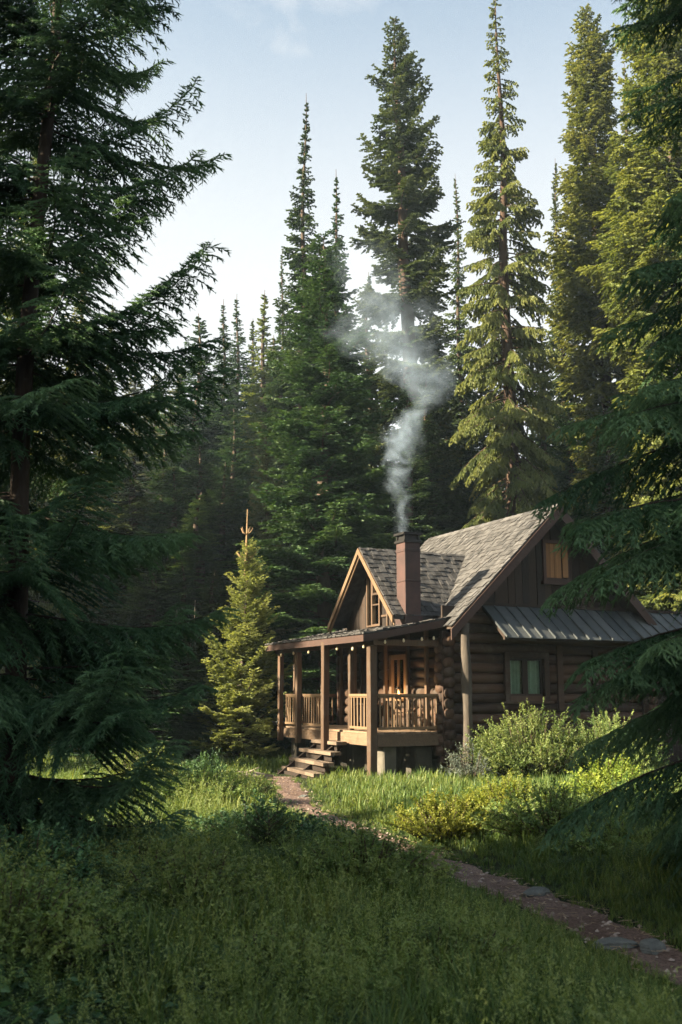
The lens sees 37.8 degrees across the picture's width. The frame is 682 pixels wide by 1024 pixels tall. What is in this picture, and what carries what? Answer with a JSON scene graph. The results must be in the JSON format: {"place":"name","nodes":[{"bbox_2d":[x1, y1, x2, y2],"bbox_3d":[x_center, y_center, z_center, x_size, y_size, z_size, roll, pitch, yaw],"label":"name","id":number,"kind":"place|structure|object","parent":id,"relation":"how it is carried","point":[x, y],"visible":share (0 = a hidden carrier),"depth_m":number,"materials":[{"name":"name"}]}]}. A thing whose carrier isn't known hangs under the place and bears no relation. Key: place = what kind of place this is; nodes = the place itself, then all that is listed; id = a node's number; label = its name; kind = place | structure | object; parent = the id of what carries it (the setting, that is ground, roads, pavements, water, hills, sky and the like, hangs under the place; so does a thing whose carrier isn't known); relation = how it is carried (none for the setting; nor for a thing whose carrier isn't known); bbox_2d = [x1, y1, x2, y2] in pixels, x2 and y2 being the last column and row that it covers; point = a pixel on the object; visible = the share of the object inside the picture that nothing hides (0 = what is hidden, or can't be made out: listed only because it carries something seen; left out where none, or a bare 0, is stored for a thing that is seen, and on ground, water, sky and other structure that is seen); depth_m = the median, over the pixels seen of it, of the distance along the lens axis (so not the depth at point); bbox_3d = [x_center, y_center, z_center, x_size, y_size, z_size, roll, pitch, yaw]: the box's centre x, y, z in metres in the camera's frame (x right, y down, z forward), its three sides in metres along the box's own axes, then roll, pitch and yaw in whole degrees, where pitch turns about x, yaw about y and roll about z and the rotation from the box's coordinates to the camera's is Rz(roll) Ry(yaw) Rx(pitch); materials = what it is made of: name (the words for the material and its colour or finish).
{"place":"outdoors","nodes":[
{"label":"outdoors","id":0,"kind":"place"},
{"bbox_2d":[0,0,660,488],"label":"sky","id":1,"kind":"structure","parent":0,"point":[259,62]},
{"bbox_2d":[0,742,681,1022],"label":"ground","id":2,"kind":"structure","parent":0,"point":[444,848],"depth_m":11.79,"materials":[{"name":"green plant"}]},
{"bbox_2d":[0,123,79,743],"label":"conifer","id":3,"kind":"object","parent":2,"relation":"on","point":[33,596],"visible":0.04,"depth_m":38.11,"materials":[{"name":"green plant"}]},
{"bbox_2d":[0,843,146,968],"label":"meadow shrub","id":4,"kind":"object","parent":2,"relation":"on","point":[48,917],"visible":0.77,"depth_m":6.44,"materials":[{"name":"green plant"}]},
{"bbox_2d":[0,818,150,892],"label":"leafy shrub","id":5,"kind":"object","parent":2,"relation":"on","point":[55,848],"visible":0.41,"depth_m":8.47,"materials":[{"name":"green plant"}]},
{"bbox_2d":[35,235,123,696],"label":"conifer","id":6,"kind":"object","parent":2,"relation":"on","point":[88,516],"visible":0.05,"depth_m":46.51,"materials":[{"name":"green plant"}]},
{"bbox_2d":[86,304,129,576],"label":"conifer","id":7,"kind":"object","parent":2,"relation":"on","point":[106,508],"visible":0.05,"depth_m":56.55,"materials":[{"name":"green plant"}]},
{"bbox_2d":[61,450,179,740],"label":"conifer","id":8,"kind":"object","parent":2,"relation":"on","point":[133,516],"visible":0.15,"depth_m":46.28,"materials":[{"name":"green plant"}]},
{"bbox_2d":[0,0,249,851],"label":"spruce tree","id":9,"kind":"object","parent":2,"relation":"on","point":[71,712],"visible":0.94,"depth_m":10.56,"materials":[{"name":"green plant"}]},
{"bbox_2d":[109,361,161,520],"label":"conifer","id":10,"kind":"object","parent":2,"relation":"on","point":[134,389],"visible":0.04,"depth_m":81.47,"materials":[{"name":"green plant"}]},
{"bbox_2d":[69,801,206,854],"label":"leafy shrub","id":11,"kind":"object","parent":2,"relation":"on","point":[136,824],"visible":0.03,"depth_m":10.70,"materials":[{"name":"green plant"}]},
{"bbox_2d":[94,743,186,784],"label":"meadow shrub","id":12,"kind":"object","parent":2,"relation":"on","point":[172,771],"visible":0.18,"depth_m":17.88,"materials":[{"name":"green plant"}]},
{"bbox_2d":[113,374,168,519],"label":"conifer","id":13,"kind":"object","parent":2,"relation":"on","point":[156,378],"visible":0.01,"depth_m":90.95,"materials":[{"name":"green plant"}]},
{"bbox_2d":[52,545,233,755],"bbox_3d":[-6.660,4.547,33.768,6.304,7.532,6.529,10,-14,-43],"label":"conifer","id":14,"kind":"object","parent":2,"relation":"on","point":[139,610],"visible":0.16,"depth_m":33.65,"materials":[{"name":"green plant"}]},
{"bbox_2d":[94,431,191,607],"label":"conifer","id":15,"kind":"object","parent":2,"relation":"on","point":[161,476],"visible":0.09,"depth_m":50.65,"materials":[{"name":"green plant"}]},
{"bbox_2d":[64,622,233,762],"bbox_3d":[-5.644,5.527,30.329,5.254,4.490,5.441,-9,-13,39],"label":"conifer","id":16,"kind":"object","parent":2,"relation":"on","point":[179,730],"visible":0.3,"depth_m":29.81,"materials":[{"name":"green plant"}]},
{"bbox_2d":[83,817,218,874],"bbox_3d":[-1.955,3.202,9.137,1.970,0.771,1.590,2,-10,-9],"label":"meadow shrub","id":17,"kind":"object","parent":2,"relation":"on","point":[133,839],"visible":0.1,"depth_m":9.12,"materials":[{"name":"green plant"}]},
{"bbox_2d":[87,468,233,641],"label":"conifer","id":18,"kind":"object","parent":2,"relation":"on","point":[173,524],"visible":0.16,"depth_m":44.26,"materials":[{"name":"green plant"}]},
{"bbox_2d":[142,365,190,489],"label":"conifer","id":19,"kind":"object","parent":2,"relation":"on","point":[174,392],"visible":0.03,"depth_m":86.62,"materials":[{"name":"green plant"}]},
{"bbox_2d":[118,634,237,757],"bbox_3d":[-5.030,6.123,32.578,4.995,4.280,4.888,6,-12,-29],"label":"conifer","id":20,"kind":"object","parent":2,"relation":"on","point":[197,675],"visible":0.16,"depth_m":32.35,"materials":[{"name":"green plant"}]},
{"bbox_2d":[89,492,274,698],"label":"conifer","id":21,"kind":"object","parent":2,"relation":"on","point":[198,569],"visible":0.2,"depth_m":42.12,"materials":[{"name":"green plant"}]},
{"bbox_2d":[76,829,296,919],"bbox_3d":[-1.217,2.909,7.941,1.749,0.728,1.969,-9,-14,40],"label":"meadow shrub","id":22,"kind":"object","parent":2,"relation":"on","point":[210,862],"visible":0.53,"depth_m":7.79,"materials":[{"name":"green plant"}]},
{"bbox_2d":[156,564,218,698],"bbox_3d":[-6.072,5.504,37.857,7.005,7.152,7.255,-8,-13,37],"label":"conifer","id":23,"kind":"object","parent":2,"relation":"on","point":[186,587],"visible":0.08,"depth_m":37.93,"materials":[{"name":"green plant"}]},
{"bbox_2d":[141,313,249,514],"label":"conifer","id":24,"kind":"object","parent":2,"relation":"on","point":[217,429],"visible":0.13,"depth_m":59.45,"materials":[{"name":"green plant"}]},
{"bbox_2d":[158,436,236,569],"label":"conifer","id":25,"kind":"object","parent":2,"relation":"on","point":[198,481],"visible":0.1,"depth_m":48.79,"materials":[{"name":"green plant"}]},
{"bbox_2d":[0,883,403,1023],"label":"broad leaves","id":26,"kind":"object","parent":2,"relation":"on","point":[73,977],"visible":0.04,"depth_m":5.81,"materials":[{"name":"green plant"}]},
{"bbox_2d":[179,747,237,778],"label":"leafy shrub","id":27,"kind":"object","parent":2,"relation":"on","point":[215,765],"visible":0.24,"depth_m":21.84,"materials":[{"name":"green plant"}]},
{"bbox_2d":[145,757,274,802],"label":"meadow shrub","id":28,"kind":"object","parent":2,"relation":"on","point":[166,790],"visible":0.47,"depth_m":15.82,"materials":[{"name":"green plant"}]},
{"bbox_2d":[204,300,253,510],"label":"conifer","id":29,"kind":"object","parent":2,"relation":"on","point":[223,403],"visible":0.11,"depth_m":64.36,"materials":[{"name":"green plant"}]},
{"bbox_2d":[200,412,258,568],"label":"conifer","id":30,"kind":"object","parent":2,"relation":"on","point":[242,468],"visible":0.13,"depth_m":53.00,"materials":[{"name":"green plant"}]},
{"bbox_2d":[216,298,255,474],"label":"conifer","id":31,"kind":"object","parent":2,"relation":"on","point":[238,352],"visible":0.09,"depth_m":68.81,"materials":[{"name":"green plant"}]},
{"bbox_2d":[185,569,290,753],"bbox_3d":[-4.639,5.535,36.447,6.016,6.951,6.147,-5,-11,25],"label":"conifer","id":32,"kind":"object","parent":2,"relation":"on","point":[212,606],"visible":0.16,"depth_m":36.65,"materials":[{"name":"green plant"}]},
{"bbox_2d":[189,509,292,758],"bbox_3d":[-2.940,3.882,30.319,3.313,8.054,3.463,0,-10,0],"label":"young spruce","id":33,"kind":"object","parent":2,"relation":"on","point":[233,724],"visible":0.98,"depth_m":29.77,"materials":[{"name":"green plant"}]},
{"bbox_2d":[199,462,286,637],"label":"conifer","id":34,"kind":"object","parent":2,"relation":"on","point":[221,517],"visible":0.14,"depth_m":46.24,"materials":[{"name":"green plant"}]},
{"bbox_2d":[208,758,281,796],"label":"meadow shrub","id":35,"kind":"object","parent":2,"relation":"on","point":[264,789],"visible":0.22,"depth_m":18.65,"materials":[{"name":"green plant"}]},
{"bbox_2d":[239,320,260,446],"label":"conifer","id":36,"kind":"object","parent":2,"relation":"on","point":[252,338],"visible":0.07,"depth_m":77.43,"materials":[{"name":"green plant"}]},
{"bbox_2d":[225,291,275,531],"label":"conifer","id":37,"kind":"object","parent":2,"relation":"on","point":[264,380],"visible":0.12,"depth_m":62.14,"materials":[{"name":"green plant"}]},
{"bbox_2d":[173,789,335,842],"bbox_3d":[-0.998,3.884,12.364,2.440,0.816,1.693,-1,-10,8],"label":"leafy shrub","id":38,"kind":"object","parent":2,"relation":"on","point":[261,809],"visible":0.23,"depth_m":12.32,"materials":[{"name":"green plant"}]},
{"bbox_2d":[238,767,272,779],"bbox_3d":[-2.322,6.317,24.080,1.371,0.301,0.401,1,-10,-4],"label":"fallen log","id":39,"kind":"object","parent":2,"relation":"on","point":[267,776],"visible":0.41,"depth_m":24.13,"materials":[{"name":"grey wood"}]},
{"bbox_2d":[251,335,278,417],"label":"conifer","id":40,"kind":"object","parent":2,"relation":"on","point":[274,343],"visible":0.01,"depth_m":71.15,"materials":[{"name":"green plant"}]},
{"bbox_2d":[234,423,297,706],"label":"fir tree","id":41,"kind":"object","parent":2,"relation":"on","point":[265,460],"visible":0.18,"depth_m":41.55,"materials":[{"name":"green plant"}]},
{"bbox_2d":[239,807,298,853],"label":"spruce seedling","id":42,"kind":"object","parent":2,"relation":"on","point":[259,832],"visible":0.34,"depth_m":10.84,"materials":[{"name":"green plant"}]},
{"bbox_2d":[249,255,290,565],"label":"conifer","id":43,"kind":"object","parent":2,"relation":"on","point":[282,333],"visible":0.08,"depth_m":52.06,"materials":[{"name":"green plant"}]},
{"bbox_2d":[234,99,333,666],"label":"conifer","id":44,"kind":"object","parent":2,"relation":"on","point":[282,387],"visible":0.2,"depth_m":48.43,"materials":[{"name":"green plant"}]},
{"bbox_2d":[186,909,383,1008],"bbox_3d":[-0.381,2.961,6.634,1.590,0.600,1.805,-10,-14,43],"label":"meadow shrub","id":45,"kind":"object","parent":2,"relation":"on","point":[261,964],"visible":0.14,"depth_m":6.51,"materials":[{"name":"green plant"}]},
{"bbox_2d":[210,231,402,748],"bbox_3d":[-0.879,-0.870,36.440,8.619,19.735,8.928,5,-12,-26],"label":"spruce tree","id":46,"kind":"object","parent":2,"relation":"on","point":[315,453],"visible":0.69,"depth_m":35.30,"materials":[{"name":"green plant"}]},
{"bbox_2d":[271,177,393,719],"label":"conifer","id":47,"kind":"object","parent":2,"relation":"on","point":[338,238],"visible":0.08,"depth_m":42.18,"materials":[{"name":"green plant"}]},
{"bbox_2d":[282,813,382,844],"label":"leafy shrub","id":48,"kind":"object","parent":2,"relation":"on","point":[323,823],"visible":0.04,"depth_m":11.88,"materials":[{"name":"green plant"}]},
{"bbox_2d":[0,802,681,1023],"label":"ferns","id":49,"kind":"object","parent":2,"relation":"on","point":[9,1018],"visible":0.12,"depth_m":6.58,"materials":[{"name":"green plant"}]},
{"bbox_2d":[0,764,681,1023],"bbox_3d":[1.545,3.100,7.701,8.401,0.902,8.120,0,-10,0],"label":"tall grass","id":50,"kind":"structure","parent":2,"relation":"on","point":[423,1018],"depth_m":6.26,"materials":[{"name":"green plant"}]},
{"bbox_2d":[297,811,399,859],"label":"meadow shrub","id":51,"kind":"object","parent":2,"relation":"on","point":[341,828],"visible":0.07,"depth_m":10.57,"materials":[{"name":"green plant"}]},
{"bbox_2d":[114,391,587,508],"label":"forest","id":52,"kind":"object","parent":2,"relation":"on","point":[537,442],"visible":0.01,"depth_m":78.52,"materials":[{"name":"green plant"}]},
{"bbox_2d":[261,814,461,886],"bbox_3d":[0.137,3.134,9.168,1.969,0.686,1.590,-1,-10,8],"label":"meadow shrub","id":53,"kind":"object","parent":2,"relation":"on","point":[405,857],"visible":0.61,"depth_m":9.01,"materials":[{"name":"green plant"}]},
{"bbox_2d":[339,272,397,511],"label":"conifer","id":54,"kind":"object","parent":2,"relation":"on","point":[366,352],"visible":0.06,"depth_m":51.90,"materials":[{"name":"green plant"}]},
{"bbox_2d":[358,410,379,514],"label":"conifer","id":55,"kind":"object","parent":2,"relation":"on","point":[366,433],"depth_m":49.07,"materials":[{"name":"green plant"}]},
{"bbox_2d":[372,429,403,545],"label":"conifer","id":56,"kind":"object","parent":2,"relation":"on","point":[385,461],"visible":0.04,"depth_m":42.89,"materials":[{"name":"green plant"}]},
{"bbox_2d":[348,16,470,480],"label":"pine tree","id":57,"kind":"object","parent":2,"relation":"on","point":[400,180],"visible":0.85,"depth_m":48.59,"materials":[{"name":"green plant"}]},
{"bbox_2d":[367,379,454,548],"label":"conifer","id":58,"kind":"object","parent":2,"relation":"on","point":[410,496],"visible":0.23,"depth_m":41.55,"materials":[{"name":"green plant"}]},
{"bbox_2d":[398,365,470,534],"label":"conifer","id":59,"kind":"object","parent":2,"relation":"on","point":[437,460],"visible":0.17,"depth_m":44.75,"materials":[{"name":"green plant"}]},
{"bbox_2d":[378,782,502,843],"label":"yellow shrub","id":60,"kind":"object","parent":2,"relation":"on","point":[453,821],"visible":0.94,"depth_m":13.72,"materials":[{"name":"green plant"}]},
{"bbox_2d":[428,329,475,528],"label":"conifer","id":61,"kind":"object","parent":2,"relation":"on","point":[454,499],"visible":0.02,"depth_m":48.63,"materials":[{"name":"green plant"}]},
{"bbox_2d":[442,394,467,506],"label":"conifer","id":62,"kind":"object","parent":2,"relation":"on","point":[453,460],"visible":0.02,"depth_m":51.26,"materials":[{"name":"green plant"}]},
{"bbox_2d":[443,178,476,473],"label":"conifer","id":63,"kind":"object","parent":2,"relation":"on","point":[457,354],"visible":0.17,"depth_m":56.77,"materials":[{"name":"green plant"}]},
{"bbox_2d":[366,905,555,999],"bbox_3d":[0.787,2.968,6.735,1.431,0.600,1.641,3,-11,-16],"label":"meadow shrub","id":64,"kind":"object","parent":2,"relation":"on","point":[439,928],"visible":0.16,"depth_m":6.71,"materials":[{"name":"green plant"}]},
{"bbox_2d":[458,401,472,505],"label":"conifer","id":65,"kind":"object","parent":2,"relation":"on","point":[466,404],"visible":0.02,"depth_m":53.63,"materials":[{"name":"green plant"}]},
{"bbox_2d":[437,734,497,779],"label":"silver shrub","id":66,"kind":"object","parent":2,"relation":"on","point":[463,767],"visible":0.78,"depth_m":22.88,"materials":[{"name":"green plant"}]},
{"bbox_2d":[264,504,681,779],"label":"log cabin","id":67,"kind":"object","parent":2,"relation":"on","point":[471,600],"visible":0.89,"depth_m":26.01,"materials":[{"name":"wood"}]},
{"bbox_2d":[280,636,434,656],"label":"string lights","id":68,"kind":"object","parent":67,"relation":"hanging from","point":[363,646],"visible":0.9,"depth_m":24.70,"materials":[{"name":"glass"}]},
{"bbox_2d":[359,652,378,726],"bbox_3d":[0.817,5.030,28.205,0.160,2.070,1.000,5,-11,-26],"label":"door","id":69,"kind":"structure","parent":67,"relation":"in","point":[362,690],"depth_m":28.54,"materials":[{"name":"wood"}]},
{"bbox_2d":[355,703,386,726],"bbox_3d":[0.734,5.522,26.999,0.750,0.655,0.900,5,-11,-26],"label":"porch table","id":70,"kind":"object","parent":67,"relation":"attached to","point":[377,704],"visible":0.17,"depth_m":26.75,"materials":[{"name":"brown wood"}]},
{"bbox_2d":[386,654,405,700],"bbox_3d":[1.530,4.440,26.670,0.185,1.220,1.050,5,-11,-26],"label":"porch window","id":71,"kind":"structure","parent":67,"relation":"in","point":[397,663],"depth_m":26.76,"materials":[{"name":"brown wood"}]},
{"bbox_2d":[393,698,415,730],"bbox_3d":[1.591,5.047,25.079,0.460,0.901,0.460,-5,-11,23],"label":"porch chair","id":72,"kind":"object","parent":67,"relation":"on","point":[394,706],"visible":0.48,"depth_m":25.02,"materials":[{"name":"brown wood"}]},
{"bbox_2d":[502,652,554,703],"bbox_3d":[4.786,4.312,25.859,1.560,1.300,0.360,5,-11,-26],"label":"window","id":73,"kind":"structure","parent":67,"relation":"in","point":[533,687],"depth_m":25.89,"materials":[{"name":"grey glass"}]},
{"bbox_2d":[455,341,504,529],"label":"conifer","id":74,"kind":"object","parent":2,"relation":"on","point":[470,454],"visible":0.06,"depth_m":48.99,"materials":[{"name":"green plant"}]},
{"bbox_2d":[457,768,559,814],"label":"yellow shrub","id":75,"kind":"object","parent":2,"relation":"on","point":[481,797],"visible":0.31,"depth_m":15.09,"materials":[{"name":"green plant"}]},
{"bbox_2d":[448,0,572,528],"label":"spruce tree","id":76,"kind":"object","parent":2,"relation":"on","point":[496,359],"visible":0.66,"depth_m":41.71,"materials":[{"name":"green plant"}]},
{"bbox_2d":[461,696,593,778],"bbox_3d":[4.474,5.412,23.629,3.361,2.039,2.970,0,-10,0],"label":"willow shrub","id":77,"kind":"object","parent":2,"relation":"on","point":[537,749],"visible":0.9,"depth_m":23.17,"materials":[{"name":"green plant"}]},
{"bbox_2d":[519,315,568,497],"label":"conifer","id":78,"kind":"object","parent":2,"relation":"on","point":[543,444],"visible":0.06,"depth_m":51.35,"materials":[{"name":"green plant"}]},
{"bbox_2d":[470,774,625,838],"bbox_3d":[2.723,3.906,13.139,2.118,0.876,1.784,0,-10,0],"label":"leafy shrub","id":79,"kind":"object","parent":2,"relation":"on","point":[546,813],"visible":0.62,"depth_m":12.94,"materials":[{"name":"green plant"}]},
{"bbox_2d":[545,163,589,510],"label":"conifer","id":80,"kind":"object","parent":2,"relation":"on","point":[550,342],"visible":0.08,"depth_m":54.48,"materials":[{"name":"green plant"}]},
{"bbox_2d":[544,379,600,520],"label":"conifer","id":81,"kind":"object","parent":2,"relation":"on","point":[565,475],"visible":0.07,"depth_m":44.92,"materials":[{"name":"green plant"}]},
{"bbox_2d":[542,3,645,544],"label":"fir tree","id":82,"kind":"object","parent":2,"relation":"on","point":[581,313],"visible":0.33,"depth_m":45.41,"materials":[{"name":"green plant"}]},
{"bbox_2d":[572,404,632,559],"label":"conifer","id":83,"kind":"object","parent":2,"relation":"on","point":[603,506],"visible":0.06,"depth_m":41.74,"materials":[{"name":"green plant"}]},
{"bbox_2d":[529,0,681,913],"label":"spruce tree","id":84,"kind":"object","parent":2,"relation":"on","point":[660,660],"visible":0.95,"depth_m":9.42,"materials":[{"name":"green plant"}]},
{"bbox_2d":[551,808,660,855],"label":"leafy shrub","id":85,"kind":"object","parent":2,"relation":"on","point":[585,836],"visible":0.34,"depth_m":11.76,"materials":[{"name":"green plant"}]},
{"bbox_2d":[558,754,662,798],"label":"yellow shrub","id":86,"kind":"object","parent":2,"relation":"on","point":[599,779],"visible":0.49,"depth_m":16.00,"materials":[{"name":"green plant"}]},
{"bbox_2d":[570,705,672,772],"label":"willow shrub","id":87,"kind":"object","parent":2,"relation":"on","point":[605,729],"visible":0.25,"depth_m":24.12,"materials":[{"name":"green plant"}]},
{"bbox_2d":[570,768,678,829],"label":"leafy shrub","id":88,"kind":"object","parent":2,"relation":"on","point":[622,782],"visible":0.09,"depth_m":13.70,"materials":[{"name":"green plant"}]},
{"bbox_2d":[575,0,681,613],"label":"fir tree","id":89,"kind":"object","parent":2,"relation":"on","point":[650,181],"visible":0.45,"depth_m":38.63,"materials":[{"name":"green plant"}]},
{"bbox_2d":[611,63,646,453],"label":"conifer","id":90,"kind":"object","parent":2,"relation":"on","point":[627,132],"visible":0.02,"depth_m":50.35,"materials":[{"name":"green plant"}]},
{"bbox_2d":[604,385,667,613],"bbox_3d":[12.082,1.962,38.438,6.978,14.958,7.451,2,-10,-9],"label":"conifer","id":91,"kind":"object","parent":2,"relation":"on","point":[628,543],"visible":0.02,"depth_m":37.90,"materials":[{"name":"green plant"}]},
{"bbox_2d":[634,455,681,613],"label":"conifer","id":92,"kind":"object","parent":2,"relation":"on","point":[649,590],"visible":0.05,"depth_m":35.73,"materials":[{"name":"green plant"}]},
{"bbox_2d":[639,811,676,841],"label":"leafy shrub","id":93,"kind":"object","parent":2,"relation":"on","point":[668,823],"visible":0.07,"depth_m":11.78,"materials":[{"name":"green plant"}]},
{"bbox_2d":[272,776,681,984],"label":"path","id":94,"kind":"structure","parent":0,"point":[664,963],"depth_m":9.56,"materials":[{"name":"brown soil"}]},
{"bbox_2d":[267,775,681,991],"bbox_3d":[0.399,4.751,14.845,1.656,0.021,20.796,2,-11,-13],"label":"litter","id":95,"kind":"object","parent":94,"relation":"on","point":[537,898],"visible":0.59,"depth_m":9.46,"materials":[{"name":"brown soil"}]},
{"bbox_2d":[519,886,550,896],"bbox_3d":[1.986,3.922,10.231,0.353,0.136,0.214,3,-11,-17],"label":"flat rock","id":96,"kind":"object","parent":94,"relation":"on","point":[537,891],"visible":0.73,"depth_m":10.17,"materials":[{"name":"grey stone"}]},
{"bbox_2d":[592,937,638,950],"bbox_3d":[2.226,3.535,8.124,0.393,0.109,0.213,2,-11,-11],"label":"flat rock","id":97,"kind":"object","parent":94,"relation":"on","point":[608,942],"visible":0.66,"depth_m":8.06,"materials":[{"name":"grey stone"}]},
{"bbox_2d":[639,938,665,954],"bbox_3d":[2.499,3.497,7.989,0.197,0.135,0.246,-7,-12,32],"label":"flat rock","id":98,"kind":"object","parent":94,"relation":"on","point":[650,946],"visible":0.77,"depth_m":7.94,"materials":[{"name":"grey stone"}]}
]}

